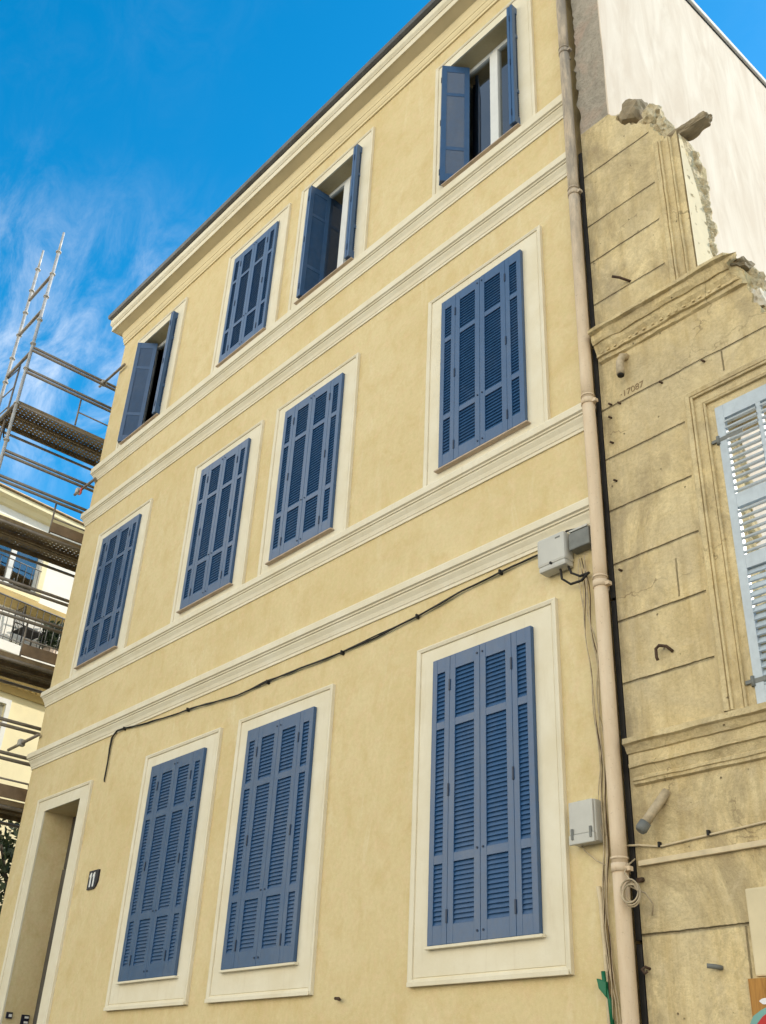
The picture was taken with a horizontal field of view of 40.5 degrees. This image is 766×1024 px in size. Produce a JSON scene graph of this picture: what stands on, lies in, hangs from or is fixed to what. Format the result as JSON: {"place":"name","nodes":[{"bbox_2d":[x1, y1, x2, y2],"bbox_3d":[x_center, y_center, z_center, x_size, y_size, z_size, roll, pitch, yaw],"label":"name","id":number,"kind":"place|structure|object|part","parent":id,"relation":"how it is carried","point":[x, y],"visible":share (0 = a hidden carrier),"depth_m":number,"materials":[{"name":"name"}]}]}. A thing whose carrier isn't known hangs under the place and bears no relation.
{"place":"outdoors","nodes":[
{"label":"outdoors","id":0,"kind":"place"},
{"bbox_2d":[0,0,765,521],"label":"sky","id":1,"kind":"structure","parent":0,"point":[125,125],"materials":[{"name":"blue"}]},
{"bbox_3d":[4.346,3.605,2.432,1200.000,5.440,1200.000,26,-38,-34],"label":"ground","id":2,"kind":"structure","parent":0,"visible":0},
{"bbox_2d":[0,785,28,913],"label":"street tree","id":3,"kind":"object","parent":2,"relation":"on","point":[7,844],"visible":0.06,"depth_m":18.20,"materials":[{"name":"green plant"}]},
{"bbox_2d":[0,483,84,904],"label":"apartment building","id":4,"kind":"structure","parent":2,"relation":"on","point":[22,705],"depth_m":21.82,"materials":[{"name":"concrete"}]},
{"bbox_2d":[0,697,11,749],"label":"window","id":5,"kind":"structure","parent":4,"relation":"in","point":[8,702],"depth_m":20.82,"materials":[{"name":"white paint"}]},
{"bbox_2d":[0,512,52,601],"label":"window","id":6,"kind":"structure","parent":4,"relation":"in","point":[11,560],"depth_m":22.15,"materials":[{"name":"white paint"}]},
{"bbox_2d":[10,606,45,648],"bbox_3d":[-7.337,2.488,21.406,0.506,0.908,0.534,-22,-39,36],"label":"balcony chair","id":7,"kind":"object","parent":4,"relation":"on","point":[35,635],"visible":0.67,"depth_m":21.37,"materials":[{"name":"black metal"}]},
{"bbox_2d":[36,620,63,652],"bbox_3d":[-6.948,2.712,21.793,0.629,0.951,0.587,26,-38,-34],"label":"potted plant","id":8,"kind":"object","parent":4,"relation":"on","point":[49,638],"visible":0.43,"depth_m":21.72,"materials":[{"name":"green plant"}]},
{"bbox_2d":[0,0,765,1023],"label":"town house","id":9,"kind":"structure","parent":2,"relation":"on","point":[346,410],"depth_m":11.18,"materials":[{"name":"paint"}]},
{"bbox_2d":[5,1012,12,1018],"bbox_3d":[-4.651,6.263,12.926,0.080,0.075,0.024,26,-38,-34],"label":"intercom","id":10,"kind":"object","parent":9,"relation":"attached to","point":[9,1015],"visible":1,"depth_m":12.92,"materials":[{"name":"black plastic"}]},
{"bbox_2d":[20,1014,29,1023],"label":"intercom","id":11,"kind":"object","parent":9,"relation":"attached to","point":[24,1019],"visible":1,"depth_m":13.02,"materials":[{"name":"black plastic"}]},
{"bbox_2d":[32,869,65,1023],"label":"door","id":12,"kind":"structure","parent":9,"relation":"in","point":[35,1018],"depth_m":13.49,"materials":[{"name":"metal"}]},
{"bbox_2d":[86,869,100,889],"bbox_3d":[-3.460,4.391,12.407,0.026,0.216,0.236,26,-38,-34],"label":"house number plate","id":13,"kind":"object","parent":9,"relation":"attached to","point":[93,879],"visible":1,"depth_m":12.39,"materials":[{"name":"metal"}]},
{"bbox_2d":[69,498,153,677],"bbox_3d":[-3.914,1.162,15.342,0.338,2.416,1.610,26,-38,-34],"label":"window","id":14,"kind":"structure","parent":9,"relation":"in","point":[108,608],"depth_m":15.18,"materials":[{"name":"wood"}]},
{"bbox_2d":[115,297,188,449],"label":"window","id":15,"kind":"structure","parent":9,"relation":"in","point":[154,366],"depth_m":17.47,"materials":[{"name":"wood"}]},
{"bbox_2d":[103,727,222,1010],"bbox_3d":[-2.288,3.901,11.347,0.331,2.780,1.610,26,-38,-34],"label":"window","id":16,"kind":"structure","parent":9,"relation":"in","point":[153,959],"depth_m":11.15,"materials":[{"name":"white paint"}]},
{"bbox_2d":[170,420,264,622],"bbox_3d":[-2.057,0.169,13.496,0.338,2.416,1.610,26,-38,-34],"label":"window","id":17,"kind":"structure","parent":9,"relation":"in","point":[217,534],"depth_m":13.33,"materials":[{"name":"wood"}]},
{"bbox_2d":[210,203,291,373],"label":"window","id":18,"kind":"structure","parent":9,"relation":"in","point":[259,283],"depth_m":15.39,"materials":[{"name":"wood"}]},
{"bbox_2d":[204,684,335,1002],"bbox_3d":[-0.988,3.205,10.055,0.331,2.780,1.610,26,-38,-34],"label":"window","id":19,"kind":"structure","parent":9,"relation":"in","point":[265,933],"depth_m":9.86,"materials":[{"name":"white paint"}]},
{"bbox_2d":[257,352,360,575],"bbox_3d":[-0.784,-0.512,12.230,0.338,2.416,1.610,26,-38,-34],"label":"window","id":20,"kind":"structure","parent":9,"relation":"in","point":[309,489],"depth_m":12.07,"materials":[{"name":"wood"}]},
{"bbox_2d":[104,554,537,781],"bbox_3d":[-1.081,1.830,10.882,0.044,0.655,7.384,26,-38,-34],"label":"wall cable","id":21,"kind":"object","parent":9,"relation":"attached to","point":[417,616],"depth_m":10.33,"materials":[{"name":"black rubber"}]},
{"bbox_2d":[287,126,374,311],"bbox_3d":[-0.642,-3.938,14.262,0.384,2.426,1.610,26,-38,-34],"label":"window","id":22,"kind":"structure","parent":9,"relation":"in","point":[332,230],"depth_m":14.36,"materials":[{"name":"blue wood"}]},
{"bbox_2d":[432,0,536,195],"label":"window","id":23,"kind":"structure","parent":9,"relation":"in","point":[476,108],"depth_m":12.51,"materials":[{"name":"wood"}]},
{"bbox_2d":[423,225,550,486],"bbox_3d":[1.073,-1.505,10.385,0.338,2.416,1.610,26,-38,-34],"label":"window","id":24,"kind":"structure","parent":9,"relation":"in","point":[487,374],"depth_m":10.22,"materials":[{"name":"wood"}]},
{"bbox_2d":[406,597,574,987],"bbox_3d":[0.875,2.209,8.203,0.331,2.780,1.610,26,-38,-34],"label":"window","id":25,"kind":"structure","parent":9,"relation":"in","point":[490,896],"depth_m":8.00,"materials":[{"name":"white paint"}]},
{"bbox_2d":[537,531,573,576],"bbox_3d":[1.398,0.343,8.440,0.130,0.300,0.285,26,-38,-34],"label":"telecom box","id":26,"kind":"object","parent":9,"relation":"attached to","point":[555,554],"visible":0.94,"depth_m":8.38,"materials":[{"name":"grey plastic"}]},
{"bbox_2d":[559,528,590,584],"bbox_3d":[1.535,0.344,8.273,0.055,0.492,0.332,26,-38,-34],"label":"cable loop","id":27,"kind":"object","parent":26,"relation":"hanging from","point":[585,575],"visible":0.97,"depth_m":8.19,"materials":[{"name":"black rubber"}]},
{"bbox_2d":[569,523,590,553],"bbox_3d":[1.589,0.216,8.291,0.103,0.175,0.205,26,-38,-34],"label":"junction box","id":28,"kind":"object","parent":9,"relation":"attached to","point":[579,539],"visible":0.77,"depth_m":8.26,"materials":[{"name":"grey plastic"}]},
{"bbox_2d":[568,798,602,846],"bbox_3d":[1.409,2.159,7.238,0.116,0.310,0.225,26,-38,-34],"label":"meter cabinet","id":29,"kind":"object","parent":9,"relation":"attached to","point":[585,820],"visible":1,"depth_m":7.19,"materials":[{"name":"grey plastic"}]},
{"bbox_3d":[1.382,2.125,7.233,0.019,0.227,0.210,26,-38,-34],"label":"door panel","id":30,"kind":"part","parent":29,"relation":"part of","materials":[{"name":"grey plastic"}]},
{"bbox_2d":[582,846,607,866],"bbox_3d":[1.449,2.354,7.108,0.011,0.170,0.214,26,-38,-34],"label":"cabinet cable","id":31,"kind":"object","parent":29,"relation":"hanging from","point":[593,857],"visible":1,"depth_m":7.11,"materials":[{"name":"beige plastic"}]},
{"bbox_2d":[556,0,639,1023],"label":"drainpipe","id":32,"kind":"object","parent":9,"relation":"attached to","point":[619,857],"visible":0.99,"depth_m":7.90,"materials":[{"name":"beige metal"}]},
{"bbox_2d":[578,555,621,1023],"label":"cable bundle","id":33,"kind":"object","parent":9,"relation":"attached to","point":[610,970],"visible":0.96,"depth_m":7.23,"materials":[{"name":"rubber"},{"name":"plastic"}]},
{"bbox_2d":[597,971,614,1023],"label":"cable connector","id":34,"kind":"object","parent":33,"relation":"attached to","point":[603,986],"visible":1,"depth_m":6.62,"materials":[{"name":"green plastic"}]},
{"bbox_2d":[596,886,610,1023],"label":"conduit pipe","id":35,"kind":"object","parent":9,"relation":"attached to","point":[599,892],"visible":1,"depth_m":6.82,"materials":[{"name":"plastic"}]},
{"bbox_2d":[571,0,765,1023],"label":"stone house","id":36,"kind":"structure","parent":2,"relation":"on","point":[685,493],"depth_m":7.57,"materials":[{"name":"stone"}]},
{"bbox_2d":[578,153,648,1023],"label":"drain duct","id":37,"kind":"object","parent":36,"relation":"attached to","point":[638,935],"visible":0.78,"depth_m":7.75,"materials":[{"name":"black metal"}]},
{"bbox_2d":[612,275,630,282],"bbox_3d":[2.089,-2.046,9.107,0.164,0.082,0.031,0,-31,4],"label":"iron spike","id":38,"kind":"object","parent":36,"relation":"attached to","point":[621,278],"visible":1,"depth_m":9.10,"materials":[{"name":"brown metal"}]},
{"bbox_2d":[616,353,628,377],"bbox_3d":[2.004,-1.234,8.695,0.128,0.267,0.069,19,-34,-25],"label":"stub pipe","id":39,"kind":"object","parent":36,"relation":"attached to","point":[620,360],"visible":1,"depth_m":8.65,"materials":[{"name":"beige plastic"}]},
{"bbox_2d":[621,380,642,395],"bbox_3d":[2.055,-1.014,8.571,0.004,0.060,0.228,26,-38,-34],"label":"carved number","id":40,"kind":"object","parent":36,"relation":"attached to","point":[634,387],"visible":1,"depth_m":8.55,"materials":[{"name":"beige stone"}]},
{"bbox_2d":[618,99,647,124],"bbox_3d":[2.460,-3.879,10.156,0.249,0.307,0.265,26,-38,-34],"label":"broken stone","id":41,"kind":"object","parent":36,"relation":"on","point":[632,110],"visible":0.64,"depth_m":10.07,"materials":[{"name":"beige stone"}]},
{"bbox_2d":[620,858,653,915],"bbox_3d":[1.634,2.405,6.704,0.166,0.366,0.166,26,-38,-34],"label":"wire coil","id":42,"kind":"object","parent":36,"relation":"hanging from","point":[635,884],"visible":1,"depth_m":6.63,"materials":[{"name":"beige plastic"}]},
{"bbox_2d":[636,877,644,882],"bbox_3d":[1.681,2.402,6.782,0.050,0.041,0.032,13,-32,-17],"label":"rusty nail","id":43,"kind":"object","parent":36,"relation":"attached to","point":[640,879],"visible":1,"depth_m":6.77,"materials":[{"name":"metal"}]},
{"bbox_2d":[641,965,650,974],"bbox_3d":[1.648,2.869,6.504,0.065,0.058,0.037,3,-31,1],"label":"eye bolt","id":44,"kind":"object","parent":36,"relation":"attached to","point":[646,971],"visible":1,"depth_m":6.51,"materials":[{"name":"metal"}]},
{"bbox_2d":[641,103,664,123],"bbox_3d":[2.593,-3.781,9.959,0.200,0.253,0.229,-13,-34,24],"label":"broken stone","id":45,"kind":"object","parent":36,"relation":"on","point":[651,112],"visible":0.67,"depth_m":9.88,"materials":[{"name":"beige stone"}]},
{"bbox_2d":[636,788,670,833],"bbox_3d":[1.783,1.971,6.846,0.249,0.305,0.084,2,-31,2],"label":"waste pipe","id":46,"kind":"object","parent":36,"relation":"attached to","point":[643,825],"visible":1,"depth_m":6.82,"materials":[{"name":"grey plastic"}]},
{"bbox_2d":[654,644,673,660],"bbox_3d":[1.976,0.980,7.304,0.136,0.120,0.038,-11,-33,22],"label":"iron hook","id":47,"kind":"object","parent":36,"relation":"attached to","point":[670,649],"visible":1,"depth_m":7.31,"materials":[{"name":"metal"}]},
{"bbox_2d":[655,117,675,131],"bbox_3d":[2.653,-3.599,9.763,0.209,0.221,0.156,26,-38,-34],"label":"broken stone","id":48,"kind":"object","parent":36,"relation":"on","point":[663,123],"visible":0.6,"depth_m":9.71,"materials":[{"name":"beige stone"}]},
{"bbox_2d":[667,111,712,140],"bbox_3d":[2.780,-3.455,9.393,0.163,0.121,0.446,26,-38,-34],"label":"broken stone","id":49,"kind":"object","parent":36,"relation":"on","point":[694,127],"visible":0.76,"depth_m":9.32,"materials":[{"name":"brown stone"}]},
{"bbox_2d":[627,821,765,847],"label":"surface cable","id":50,"kind":"object","parent":36,"relation":"attached to","point":[702,836],"visible":0.98,"depth_m":6.59,"materials":[{"name":"beige plastic"}]},
{"bbox_2d":[638,839,765,866],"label":"cable trunking","id":51,"kind":"object","parent":36,"relation":"attached to","point":[710,851],"visible":1,"depth_m":6.50,"materials":[{"name":"beige plastic"}]},
{"bbox_2d":[707,963,722,969],"bbox_3d":[1.971,2.701,6.171,0.095,0.038,0.036,-1,-31,6],"label":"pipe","id":52,"kind":"object","parent":36,"relation":"attached to","point":[714,966],"visible":1,"depth_m":6.16,"materials":[{"name":"grey metal"}]},
{"bbox_2d":[683,354,765,711],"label":"window","id":53,"kind":"structure","parent":36,"relation":"in","point":[740,392],"depth_m":7.30,"materials":[{"name":"stone"}]},
{"bbox_2d":[730,256,754,271],"bbox_3d":[2.821,-1.928,8.239,0.251,0.113,0.200,26,-38,-34],"label":"broken stone","id":54,"kind":"object","parent":36,"relation":"on","point":[744,263],"visible":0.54,"depth_m":8.16,"materials":[{"name":"beige stone"}]},
{"bbox_2d":[745,886,765,976],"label":"cream panel","id":55,"kind":"object","parent":36,"relation":"attached to","point":[756,901],"visible":1,"depth_m":6.08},
{"bbox_2d":[748,978,765,1023],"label":"painted board","id":56,"kind":"object","parent":36,"relation":"attached to","point":[757,989],"visible":1,"depth_m":5.89,"materials":[{"name":"orange paint"}]},
{"bbox_2d":[750,288,765,307],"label":"broken stone","id":57,"kind":"object","parent":36,"relation":"on","point":[759,296],"visible":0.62,"depth_m":7.95,"materials":[{"name":"white stone"}]},
{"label":"pavement","id":58,"kind":"structure","parent":0,"visible":0},
{"bbox_2d":[0,232,125,827],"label":"scaffold","id":59,"kind":"object","parent":58,"relation":"on","point":[30,671],"visible":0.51,"depth_m":17.63,"materials":[{"name":"metal"}]}
]}

